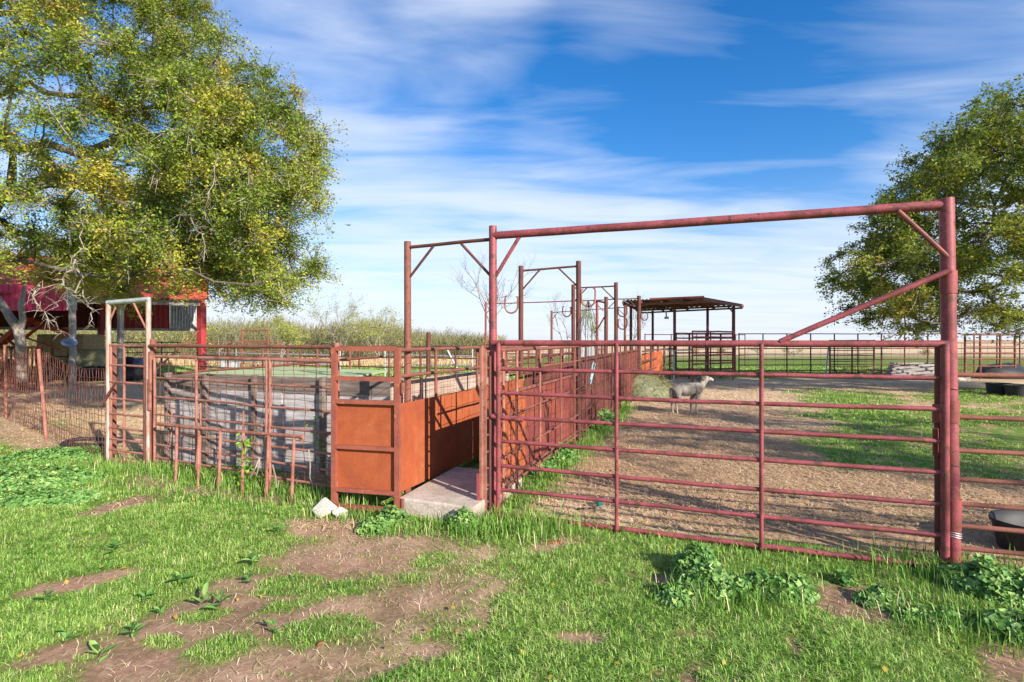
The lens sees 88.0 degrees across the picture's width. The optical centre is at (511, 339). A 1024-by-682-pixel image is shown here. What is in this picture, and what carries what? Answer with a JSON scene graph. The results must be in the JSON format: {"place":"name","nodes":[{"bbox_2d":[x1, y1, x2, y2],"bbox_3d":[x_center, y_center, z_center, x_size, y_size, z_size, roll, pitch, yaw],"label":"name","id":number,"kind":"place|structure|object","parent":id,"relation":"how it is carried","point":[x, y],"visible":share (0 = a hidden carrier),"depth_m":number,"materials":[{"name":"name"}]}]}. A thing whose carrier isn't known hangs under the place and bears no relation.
{"place":"outdoors","nodes":[
{"label":"outdoors","id":0,"kind":"place"},
{"bbox_2d":[37,334,53,355],"bbox_3d":[-19.695,0.230,22.900,0.653,0.930,1.215,0,0,0],"label":"hay bale","id":1,"kind":"object","parent":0,"point":[46,338],"visible":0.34,"depth_m":22.30},
{"bbox_2d":[0,355,511,365],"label":"dry grass","id":2,"kind":"structure","parent":0,"point":[375,362],"depth_m":35.07,"materials":[{"name":"plant"}]},
{"bbox_2d":[0,340,1023,681],"bbox_3d":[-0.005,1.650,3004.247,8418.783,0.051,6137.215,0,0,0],"label":"ground","id":3,"kind":"structure","parent":0,"point":[134,656],"depth_m":4.19,"materials":[{"name":"soil"}]},
{"bbox_2d":[0,284,27,382],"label":"forked tree","id":4,"kind":"object","parent":3,"relation":"on","point":[17,326],"visible":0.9,"depth_m":16.73,"materials":[{"name":"grey plant"}]},
{"bbox_2d":[0,346,42,390],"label":"slat fence","id":5,"kind":"object","parent":3,"relation":"on","point":[36,376],"visible":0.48,"depth_m":17.21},
{"bbox_2d":[0,318,76,380],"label":"farm implement","id":6,"kind":"object","parent":3,"relation":"on","point":[7,337],"visible":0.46,"depth_m":21.22,"materials":[{"name":"metal"}]},
{"bbox_2d":[0,345,105,461],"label":"wire fence","id":7,"kind":"object","parent":3,"relation":"on","point":[41,389],"visible":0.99,"depth_m":8.80,"materials":[{"name":"metal"}]},
{"bbox_2d":[0,444,113,508],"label":"ground cover","id":8,"kind":"object","parent":3,"relation":"on","point":[39,493],"visible":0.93,"depth_m":6.10,"materials":[{"name":"green plant"}]},
{"bbox_2d":[53,356,68,378],"bbox_3d":[-19.058,1.180,22.950,0.654,0.930,1.216,0,0,0],"label":"hay bale","id":9,"kind":"object","parent":3,"relation":"on","point":[64,359],"visible":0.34,"depth_m":22.35},
{"bbox_2d":[53,334,68,355],"bbox_3d":[-19.058,0.230,22.950,0.627,0.930,1.203,0,0,0],"label":"hay bale","id":10,"kind":"object","parent":9,"relation":"on","point":[57,340],"visible":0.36,"depth_m":22.35},
{"bbox_2d":[55,627,82,641],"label":"weed seedling","id":11,"kind":"object","parent":3,"relation":"on","point":[62,632],"visible":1,"depth_m":2.88,"materials":[{"name":"green plant"}]},
{"bbox_2d":[68,305,76,388],"bbox_3d":[-14.679,0.274,17.700,0.232,2.853,0.230,0,0,0],"label":"cedar pole","id":12,"kind":"object","parent":3,"relation":"on","point":[72,333],"visible":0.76,"depth_m":17.63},
{"bbox_2d":[61,337,77,345],"bbox_3d":[-14.577,0.071,17.460,0.404,0.294,0.380,0,0,0],"label":"hat","id":13,"kind":"object","parent":12,"relation":"hanging from","point":[69,341],"visible":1,"depth_m":17.38,"materials":[{"name":"blue fabric"}]},
{"bbox_2d":[76,349,105,368],"bbox_3d":[-17.683,1.030,22.200,1.000,1.250,1.000,0,0,-11],"label":"hay bale","id":14,"kind":"object","parent":3,"relation":"on","point":[91,357],"visible":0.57,"depth_m":21.77},
{"bbox_2d":[76,334,104,348],"bbox_3d":[-18.422,0.230,23.000,0.655,0.930,1.216,0,0,0],"label":"hay bale","id":15,"kind":"object","parent":14,"relation":"on","point":[91,341],"visible":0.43,"depth_m":22.78},
{"bbox_2d":[87,640,118,663],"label":"weed seedling","id":16,"kind":"object","parent":3,"relation":"on","point":[94,645],"visible":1,"depth_m":2.67,"materials":[{"name":"green plant"}]},
{"bbox_2d":[0,255,208,383],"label":"red barn","id":17,"kind":"structure","parent":3,"relation":"on","point":[167,314],"depth_m":21.36,"materials":[{"name":"paint"}]},
{"bbox_2d":[103,538,123,554],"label":"weed seedling","id":18,"kind":"object","parent":3,"relation":"on","point":[113,540],"visible":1,"depth_m":4.04,"materials":[{"name":"green plant"}]},
{"bbox_2d":[76,364,159,380],"bbox_3d":[-16.283,1.450,21.899,2.962,0.855,1.498,0,0,0],"label":"scrap row","id":19,"kind":"object","parent":3,"relation":"on","point":[134,373],"visible":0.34,"depth_m":21.30,"materials":[{"name":"metal"}]},
{"bbox_2d":[105,297,152,468],"bbox_3d":[-5.017,0.576,6.909,0.880,2.249,0.177,0,0,26],"label":"walk archway","id":20,"kind":"object","parent":3,"relation":"on","point":[149,363],"visible":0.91,"depth_m":6.97,"materials":[{"name":"metal"}]},
{"bbox_2d":[100,344,145,465],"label":"walk gate","id":21,"kind":"structure","parent":20,"relation":"attached to","point":[124,399],"depth_m":6.86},
{"bbox_2d":[120,618,146,638],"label":"weed seedling","id":22,"kind":"object","parent":3,"relation":"on","point":[133,632],"visible":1,"depth_m":2.89,"materials":[{"name":"green plant"}]},
{"bbox_2d":[136,587,156,599],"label":"weed seedling","id":23,"kind":"object","parent":3,"relation":"on","point":[149,592],"visible":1,"depth_m":3.29,"materials":[{"name":"green plant"}]},
{"bbox_2d":[149,339,156,467],"bbox_3d":[-4.637,0.845,6.831,0.105,1.710,0.105,0,0,0],"label":"corner post","id":24,"kind":"object","parent":3,"relation":"on","point":[153,349],"visible":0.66,"depth_m":6.79,"materials":[{"name":"metal"}]},
{"bbox_2d":[151,603,165,615],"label":"weed seedling","id":25,"kind":"object","parent":3,"relation":"on","point":[157,609],"visible":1,"depth_m":3.14,"materials":[{"name":"green plant"}]},
{"bbox_2d":[0,0,348,334],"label":"live oak","id":26,"kind":"object","parent":3,"relation":"on","point":[133,231],"visible":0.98,"depth_m":8.88,"materials":[{"name":"green plant"}]},
{"bbox_2d":[23,97,233,339],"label":"dead limbs","id":27,"kind":"object","parent":26,"relation":"attached to","point":[61,284],"visible":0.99,"depth_m":8.19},
{"bbox_2d":[166,571,194,582],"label":"weed seedling","id":28,"kind":"object","parent":3,"relation":"on","point":[180,577],"visible":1,"depth_m":3.56,"materials":[{"name":"green plant"}]},
{"bbox_2d":[105,341,280,367],"bbox_3d":[-19.591,0.890,31.500,10.799,1.600,0.080,0,0,-16],"label":"pipe fence","id":29,"kind":"object","parent":3,"relation":"on","point":[162,342],"visible":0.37,"depth_m":31.42,"materials":[{"name":"metal"}]},
{"bbox_2d":[191,582,217,605],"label":"weed seedling","id":30,"kind":"object","parent":3,"relation":"on","point":[205,589],"visible":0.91,"depth_m":3.24,"materials":[{"name":"green plant"}]},
{"bbox_2d":[202,591,231,609],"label":"weed seedling","id":31,"kind":"object","parent":3,"relation":"on","point":[219,599],"visible":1,"depth_m":3.17,"materials":[{"name":"green plant"}]},
{"bbox_2d":[155,422,304,503],"bbox_3d":[-3.291,1.336,5.947,2.497,0.683,0.276,0,0,25],"label":"bar panel","id":32,"kind":"object","parent":3,"relation":"on","point":[300,437],"visible":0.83,"depth_m":5.87,"materials":[{"name":"metal"}]},
{"bbox_2d":[210,316,256,355],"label":"bare tree","id":33,"kind":"object","parent":3,"relation":"on","point":[235,339],"visible":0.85,"depth_m":42.07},
{"bbox_2d":[233,433,255,495],"bbox_3d":[-2.902,1.366,5.750,0.233,0.685,0.355,0,0,-21],"label":"vine","id":34,"kind":"object","parent":3,"relation":"on","point":[243,452],"visible":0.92,"depth_m":5.77,"materials":[{"name":"green plant"}]},
{"bbox_2d":[239,550,259,563],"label":"weed seedling","id":35,"kind":"object","parent":3,"relation":"on","point":[252,558],"visible":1,"depth_m":3.83,"materials":[{"name":"green plant"}]},
{"bbox_2d":[0,312,507,359],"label":"brush","id":36,"kind":"object","parent":3,"relation":"on","point":[317,335],"visible":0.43,"depth_m":44.42,"materials":[{"name":"plant"}]},
{"bbox_2d":[241,329,268,366],"bbox_3d":[-15.031,0.524,31.000,1.645,2.253,0.126,0,0,0],"label":"loading frame","id":37,"kind":"object","parent":3,"relation":"on","point":[242,340],"visible":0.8,"depth_m":30.96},
{"bbox_2d":[148,343,382,502],"bbox_3d":[-2.924,0.840,6.579,3.216,1.620,1.236,0,0,26],"label":"pipe fence","id":38,"kind":"object","parent":3,"relation":"on","point":[267,366],"visible":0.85,"depth_m":6.01,"materials":[{"name":"metal"}]},
{"bbox_2d":[250,450,313,492],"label":"dry stalks","id":39,"kind":"object","parent":38,"relation":"attached to","point":[257,463],"visible":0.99,"depth_m":5.48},
{"bbox_2d":[202,348,340,368],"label":"steel gate","id":40,"kind":"structure","parent":3,"relation":"on","point":[235,353],"depth_m":19.04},
{"bbox_2d":[196,344,350,395],"bbox_3d":[-7.403,0.916,15.750,8.012,1.548,0.063,0,0,34],"label":"pipe fence","id":41,"kind":"object","parent":3,"relation":"on","point":[287,351],"visible":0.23,"depth_m":15.74,"materials":[{"name":"metal"}]},
{"bbox_2d":[264,618,282,632],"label":"weed seedling","id":42,"kind":"object","parent":3,"relation":"on","point":[273,622],"visible":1,"depth_m":2.94,"materials":[{"name":"green plant"}]},
{"bbox_2d":[266,313,310,357],"bbox_3d":[-16.539,-0.170,39.438,3.057,3.780,3.052,0,0,-12],"label":"bare tree","id":43,"kind":"object","parent":3,"relation":"on","point":[285,334],"visible":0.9,"depth_m":39.09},
{"bbox_2d":[190,367,387,443],"bbox_3d":[-3.068,1.055,7.790,2.949,1.190,1.919,0,0,20],"label":"flat cover","id":44,"kind":"object","parent":3,"relation":"on","point":[300,372],"visible":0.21,"depth_m":7.44,"materials":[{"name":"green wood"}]},
{"bbox_2d":[164,372,421,486],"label":"board wall","id":45,"kind":"structure","parent":3,"relation":"on","point":[365,390],"depth_m":6.74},
{"bbox_2d":[306,397,328,489],"bbox_3d":[-2.023,1.127,5.593,0.240,1.067,0.287,0,0,0],"label":"willow weed","id":46,"kind":"object","parent":3,"relation":"on","point":[315,417],"visible":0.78,"depth_m":5.50,"materials":[{"name":"green plant"}]},
{"bbox_2d":[312,497,337,517],"bbox_3d":[-1.750,1.589,4.974,0.214,0.201,0.151,0,0,-32],"label":"rock","id":47,"kind":"object","parent":3,"relation":"on","point":[324,505],"visible":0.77,"depth_m":4.94,"materials":[{"name":"stone"}]},
{"bbox_2d":[303,288,368,357],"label":"bare tree","id":48,"kind":"object","parent":3,"relation":"on","point":[336,312],"visible":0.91,"depth_m":40.62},
{"bbox_2d":[332,507,347,518],"bbox_3d":[-1.601,1.610,4.925,0.153,0.121,0.097,0,0,0],"label":"rock","id":49,"kind":"object","parent":3,"relation":"on","point":[341,510],"visible":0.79,"depth_m":4.89,"materials":[{"name":"stone"}]},
{"bbox_2d":[331,346,404,512],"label":"sheet gate","id":50,"kind":"structure","parent":3,"relation":"on","point":[358,465],"depth_m":5.03,"materials":[{"name":"metal"}]},
{"bbox_2d":[344,304,412,359],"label":"bare tree","id":51,"kind":"object","parent":3,"relation":"on","point":[367,331],"visible":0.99,"depth_m":40.09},
{"bbox_2d":[354,504,409,536],"bbox_3d":[-1.120,1.563,4.639,0.499,0.211,0.293,0,0,-44],"label":"weed clump","id":52,"kind":"object","parent":3,"relation":"on","point":[379,522],"visible":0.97,"depth_m":4.58,"materials":[{"name":"green plant"}]},
{"bbox_2d":[299,345,475,378],"bbox_3d":[-3.129,0.917,13.500,5.753,1.547,0.052,0,0,21],"label":"pipe fence","id":53,"kind":"object","parent":3,"relation":"on","point":[389,367],"visible":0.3,"depth_m":13.46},
{"bbox_2d":[384,347,472,379],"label":"steel gate","id":54,"kind":"structure","parent":3,"relation":"on","point":[385,354],"depth_m":16.30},
{"bbox_2d":[426,332,430,376],"bbox_3d":[-1.181,0.772,7.500,0.062,1.756,0.061,0,0,0],"label":"lone post","id":55,"kind":"object","parent":3,"relation":"on","point":[428,339],"visible":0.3,"depth_m":7.48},
{"bbox_2d":[404,238,488,494],"bbox_3d":[-0.660,0.345,5.237,1.012,2.710,0.075,0,0,28],"label":"chute archway","id":56,"kind":"object","parent":3,"relation":"on","point":[408,247],"visible":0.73,"depth_m":5.42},
{"bbox_2d":[390,371,508,496],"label":"plywood wall","id":57,"kind":"structure","parent":3,"relation":"on","point":[443,387],"depth_m":6.36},
{"bbox_2d":[400,467,521,520],"bbox_3d":[-0.496,1.587,5.420,0.829,0.225,1.309,0,0,20],"label":"concrete step","id":58,"kind":"object","parent":3,"relation":"on","point":[454,490],"visible":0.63,"depth_m":5.02,"materials":[{"name":"concrete"}]},
{"bbox_2d":[446,505,491,534],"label":"weed clump","id":59,"kind":"object","parent":3,"relation":"on","point":[458,516],"visible":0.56,"depth_m":4.54,"materials":[{"name":"green plant"}]},
{"bbox_2d":[476,345,491,513],"bbox_3d":[-0.231,0.865,4.946,0.239,1.630,0.112,0,0,-25],"label":"chute jamb","id":60,"kind":"object","parent":3,"relation":"on","point":[485,366],"visible":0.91,"depth_m":4.89,"materials":[{"name":"red paint"}]},
{"bbox_2d":[443,249,543,338],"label":"bare tree","id":61,"kind":"object","parent":3,"relation":"on","point":[480,293],"visible":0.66,"depth_m":42.29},
{"bbox_2d":[18,484,978,678],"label":"fallen leaves","id":62,"kind":"object","parent":3,"relation":"on","point":[884,668],"visible":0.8,"depth_m":3.38,"materials":[{"name":"brown plant"}]},
{"bbox_2d":[392,346,606,491],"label":"chute wall","id":63,"kind":"structure","parent":3,"relation":"on","point":[439,434],"depth_m":5.96,"materials":[{"name":"metal"}]},
{"bbox_2d":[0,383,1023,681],"bbox_3d":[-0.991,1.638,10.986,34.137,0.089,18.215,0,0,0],"label":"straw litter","id":64,"kind":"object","parent":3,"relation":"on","point":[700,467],"visible":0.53,"depth_m":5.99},
{"bbox_2d":[59,437,122,446],"bbox_3d":[-6.654,1.620,8.409,0.896,0.089,0.658,0,0,0],"label":"rubber ring","id":65,"kind":"object","parent":64,"relation":"on","point":[63,444],"visible":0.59,"depth_m":8.38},
{"bbox_2d":[669,376,714,413],"bbox_3d":[3.989,1.198,11.751,1.045,0.876,0.360,0,0,0],"label":"sheep","id":66,"kind":"object","parent":64,"relation":"on","point":[694,390],"visible":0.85,"depth_m":11.67},
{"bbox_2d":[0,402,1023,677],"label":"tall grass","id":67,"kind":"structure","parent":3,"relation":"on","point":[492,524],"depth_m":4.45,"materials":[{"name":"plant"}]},
{"bbox_2d":[478,346,570,381],"bbox_3d":[0.796,0.890,12.616,0.061,1.600,7.858,0,0,20],"label":"pipe fence","id":68,"kind":"object","parent":3,"relation":"on","point":[535,359],"visible":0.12,"depth_m":12.01,"materials":[{"name":"metal"}]},
{"bbox_2d":[484,343,601,383],"bbox_3d":[0.917,0.893,16.882,3.957,1.595,0.061,0,0,22],"label":"pipe fence","id":69,"kind":"object","parent":3,"relation":"on","point":[528,353],"visible":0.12,"depth_m":17.01,"materials":[{"name":"metal"}]},
{"bbox_2d":[485,299,603,345],"bbox_3d":[0.948,0.215,16.946,3.984,2.970,0.075,0,0,21],"label":"pen archway","id":70,"kind":"object","parent":3,"relation":"on","point":[486,311],"visible":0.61,"depth_m":17.35,"materials":[{"name":"red paint"}]},
{"bbox_2d":[504,261,595,441],"bbox_3d":[0.597,0.230,8.517,1.527,2.940,0.085,0,0,20],"label":"chute archway","id":71,"kind":"object","parent":3,"relation":"on","point":[577,284],"visible":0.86,"depth_m":8.33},
{"bbox_2d":[577,300,598,382],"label":"hanging cables","id":72,"kind":"object","parent":71,"relation":"hanging from","point":[588,304],"visible":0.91,"depth_m":8.27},
{"bbox_2d":[527,441,579,475],"bbox_3d":[0.488,1.504,6.937,0.613,0.325,1.116,0,0,32],"label":"weed clump","id":73,"kind":"object","parent":3,"relation":"on","point":[547,462],"visible":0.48,"depth_m":6.91,"materials":[{"name":"green plant"}]},
{"bbox_2d":[543,294,591,358],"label":"bare tree","id":74,"kind":"object","parent":3,"relation":"on","point":[559,318],"visible":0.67,"depth_m":46.63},
{"bbox_2d":[501,346,640,509],"bbox_3d":[1.865,0.855,10.456,0.058,1.591,11.551,0,0,20],"label":"fence","id":75,"kind":"object","parent":3,"relation":"on","point":[574,391],"visible":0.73,"depth_m":6.93,"materials":[{"name":"metal"}]},
{"bbox_2d":[501,349,638,486],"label":"chute wall","id":76,"kind":"structure","parent":75,"relation":"attached to","point":[551,407],"depth_m":6.91,"materials":[{"name":"metal"}]},
{"bbox_2d":[551,305,625,350],"bbox_3d":[3.185,0.150,22.651,3.675,3.100,0.104,0,0,38],"label":"pen archway","id":77,"kind":"object","parent":3,"relation":"on","point":[552,312],"visible":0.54,"depth_m":22.26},
{"bbox_2d":[575,298,603,339],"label":"bare tree","id":78,"kind":"object","parent":3,"relation":"on","point":[587,318],"visible":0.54,"depth_m":43.88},
{"bbox_2d":[562,282,627,411],"bbox_3d":[1.868,0.210,12.022,1.496,2.980,0.090,0,0,21],"label":"chute archway","id":79,"kind":"object","parent":3,"relation":"on","point":[616,310],"visible":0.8,"depth_m":11.88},
{"bbox_2d":[595,301,603,339],"bbox_3d":[2.932,0.166,17.080,0.197,2.968,0.968,0,0,-15],"label":"pipe bracket","id":80,"kind":"object","parent":3,"relation":"on","point":[597,326],"visible":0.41,"depth_m":17.46,"materials":[{"name":"metal"}]},
{"bbox_2d":[588,408,620,428],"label":"weed clump","id":81,"kind":"object","parent":3,"relation":"on","point":[609,416],"visible":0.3,"depth_m":10.00,"materials":[{"name":"green plant"}]},
{"bbox_2d":[604,296,647,374],"bbox_3d":[3.448,0.190,16.042,1.311,3.020,0.120,0,0,17],"label":"chute archway","id":82,"kind":"object","parent":3,"relation":"on","point":[638,307],"visible":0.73,"depth_m":15.94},
{"bbox_2d":[618,293,658,349],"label":"bare tree","id":83,"kind":"object","parent":3,"relation":"on","point":[634,335],"visible":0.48,"depth_m":45.68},
{"bbox_2d":[628,369,675,401],"bbox_3d":[3.698,1.464,15.166,2.177,1.399,2.633,0,0,0],"label":"hay heap","id":84,"kind":"object","parent":3,"relation":"on","point":[649,386],"visible":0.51,"depth_m":14.32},
{"bbox_2d":[642,346,674,380],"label":"pipe fence","id":85,"kind":"object","parent":3,"relation":"on","point":[657,349],"visible":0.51,"depth_m":19.37,"materials":[{"name":"metal"}]},
{"bbox_2d":[642,351,661,370],"bbox_3d":[4.745,0.745,17.904,0.012,0.710,1.758,0,0,37],"label":"metal sheet","id":86,"kind":"object","parent":85,"relation":"attached to","point":[658,364],"visible":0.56,"depth_m":18.03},
{"bbox_2d":[667,350,690,381],"bbox_3d":[6.583,1.026,20.875,0.983,1.248,0.341,0,0,-13],"label":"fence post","id":87,"kind":"object","parent":3,"relation":"on","point":[674,360],"visible":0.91,"depth_m":20.73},
{"bbox_2d":[622,296,743,371],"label":"open shed","id":88,"kind":"structure","parent":3,"relation":"on","point":[674,305],"depth_m":22.98,"materials":[{"name":"metal"}]},
{"bbox_2d":[644,334,745,366],"bbox_3d":[10.799,0.666,31.000,6.898,2.049,0.065,0,0,-17],"label":"pipe fence","id":89,"kind":"object","parent":3,"relation":"on","point":[696,348],"visible":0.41,"depth_m":30.98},
{"bbox_2d":[649,540,753,608],"bbox_3d":[1.196,1.537,3.505,0.710,0.260,0.611,0,0,-28],"label":"weed clump","id":90,"kind":"object","parent":3,"relation":"on","point":[697,560],"visible":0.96,"depth_m":3.41,"materials":[{"name":"green plant"}]},
{"bbox_2d":[675,333,735,378],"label":"pipe fence","id":91,"kind":"object","parent":3,"relation":"on","point":[698,360],"visible":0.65,"depth_m":22.50,"materials":[{"name":"metal"}]},
{"bbox_2d":[692,330,733,381],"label":"red gate","id":92,"kind":"structure","parent":3,"relation":"on","point":[710,354],"depth_m":21.24,"materials":[{"name":"metal"}]},
{"bbox_2d":[487,197,961,563],"bbox_3d":[1.439,0.315,4.388,3.719,2.771,0.112,0,0,20],"label":"pipe gateway","id":93,"kind":"object","parent":3,"relation":"on","point":[945,247],"visible":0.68,"depth_m":3.88,"materials":[{"name":"red paint"}]},
{"bbox_2d":[491,268,951,567],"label":"tube gate","id":94,"kind":"structure","parent":93,"relation":"attached to","point":[943,409],"depth_m":4.11,"materials":[{"name":"metal"}]},
{"bbox_2d":[745,566,819,603],"bbox_3d":[1.738,1.580,3.451,0.512,0.168,0.326,0,0,0],"label":"weed clump","id":95,"kind":"object","parent":3,"relation":"on","point":[800,581],"visible":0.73,"depth_m":3.38,"materials":[{"name":"green plant"}]},
{"bbox_2d":[832,569,860,587],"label":"weed clump","id":96,"kind":"object","parent":3,"relation":"on","point":[844,576],"visible":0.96,"depth_m":3.58,"materials":[{"name":"green plant"}]},
{"bbox_2d":[829,340,874,374],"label":"gate","id":97,"kind":"structure","parent":3,"relation":"on","point":[851,355],"depth_m":23.48,"materials":[{"name":"metal"}]},
{"bbox_2d":[819,368,898,374],"bbox_3d":[15.342,1.434,23.300,3.331,0.407,1.250,0,0,0],"label":"brush pile","id":98,"kind":"object","parent":3,"relation":"on","point":[884,370],"visible":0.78,"depth_m":23.20,"materials":[{"name":"brown wood"}]},
{"bbox_2d":[851,583,903,611],"bbox_3d":[2.304,1.604,3.332,0.309,0.120,0.224,0,0,0],"label":"weed clump","id":99,"kind":"object","parent":3,"relation":"on","point":[876,589],"visible":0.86,"depth_m":3.30,"materials":[{"name":"green plant"}]},
{"bbox_2d":[738,333,1023,373],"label":"pipe fence","id":100,"kind":"object","parent":3,"relation":"on","point":[927,359],"visible":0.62,"depth_m":24.31,"materials":[{"name":"metal"}]},
{"bbox_2d":[884,362,933,374],"bbox_3d":[18.570,1.350,24.350,2.814,0.600,1.076,0,0,5],"label":"board pile","id":101,"kind":"object","parent":3,"relation":"on","point":[923,368],"visible":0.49,"depth_m":24.24,"materials":[{"name":"grey wood"}]},
{"bbox_2d":[813,73,1023,347],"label":"live oak","id":102,"kind":"object","parent":3,"relation":"on","point":[945,168],"visible":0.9,"depth_m":14.51,"materials":[{"name":"green plant"}]},
{"bbox_2d":[932,348,940,557],"bbox_3d":[3.151,0.860,3.909,0.130,1.680,0.099,0,0,0],"label":"short post","id":103,"kind":"object","parent":3,"relation":"on","point":[937,463],"visible":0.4,"depth_m":3.90,"materials":[{"name":"metal"}]},
{"bbox_2d":[889,603,985,635],"bbox_3d":[2.603,1.620,3.107,0.711,0.111,0.326,0,0,0],"label":"weed clump","id":104,"kind":"object","parent":3,"relation":"on","point":[930,611],"visible":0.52,"depth_m":3.09,"materials":[{"name":"green plant"}]},
{"bbox_2d":[933,553,1023,647],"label":"weed clump","id":105,"kind":"object","parent":3,"relation":"on","point":[989,574],"visible":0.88,"depth_m":3.34,"materials":[{"name":"green plant"}]},
{"bbox_2d":[964,334,1015,378],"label":"gate","id":106,"kind":"structure","parent":3,"relation":"on","point":[980,352],"depth_m":22.15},
{"bbox_2d":[958,372,1023,556],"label":"rail fence","id":107,"kind":"object","parent":3,"relation":"on","point":[993,481],"visible":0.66,"depth_m":3.71,"materials":[{"name":"metal"}]},
{"bbox_2d":[985,382,1012,394],"bbox_3d":[14.746,1.485,16.057,0.645,0.350,0.624,0,0,0],"label":"rubber tub","id":108,"kind":"object","parent":3,"relation":"on","point":[995,388],"visible":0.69,"depth_m":15.93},
{"bbox_2d":[975,362,1023,378],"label":"tarp heap","id":109,"kind":"object","parent":3,"relation":"on","point":[1012,369],"visible":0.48,"depth_m":22.31,"materials":[{"name":"grey plastic"}]},
{"bbox_2d":[988,509,1023,550],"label":"rubber tub","id":110,"kind":"object","parent":3,"relation":"on","point":[1006,518],"visible":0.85,"depth_m":4.21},
{"bbox_2d":[1003,384,1023,396],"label":"rubber tub","id":111,"kind":"object","parent":3,"relation":"on","point":[1017,390],"visible":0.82,"depth_m":15.26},
{"bbox_2d":[0,365,1023,681],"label":"grass","id":112,"kind":"structure","parent":0,"point":[40,623],"depth_m":3.39,"materials":[{"name":"plant"}]},
{"bbox_2d":[0,0,1023,339],"label":"sky","id":113,"kind":"structure","parent":0,"point":[462,118],"materials":[{"name":"blue"}]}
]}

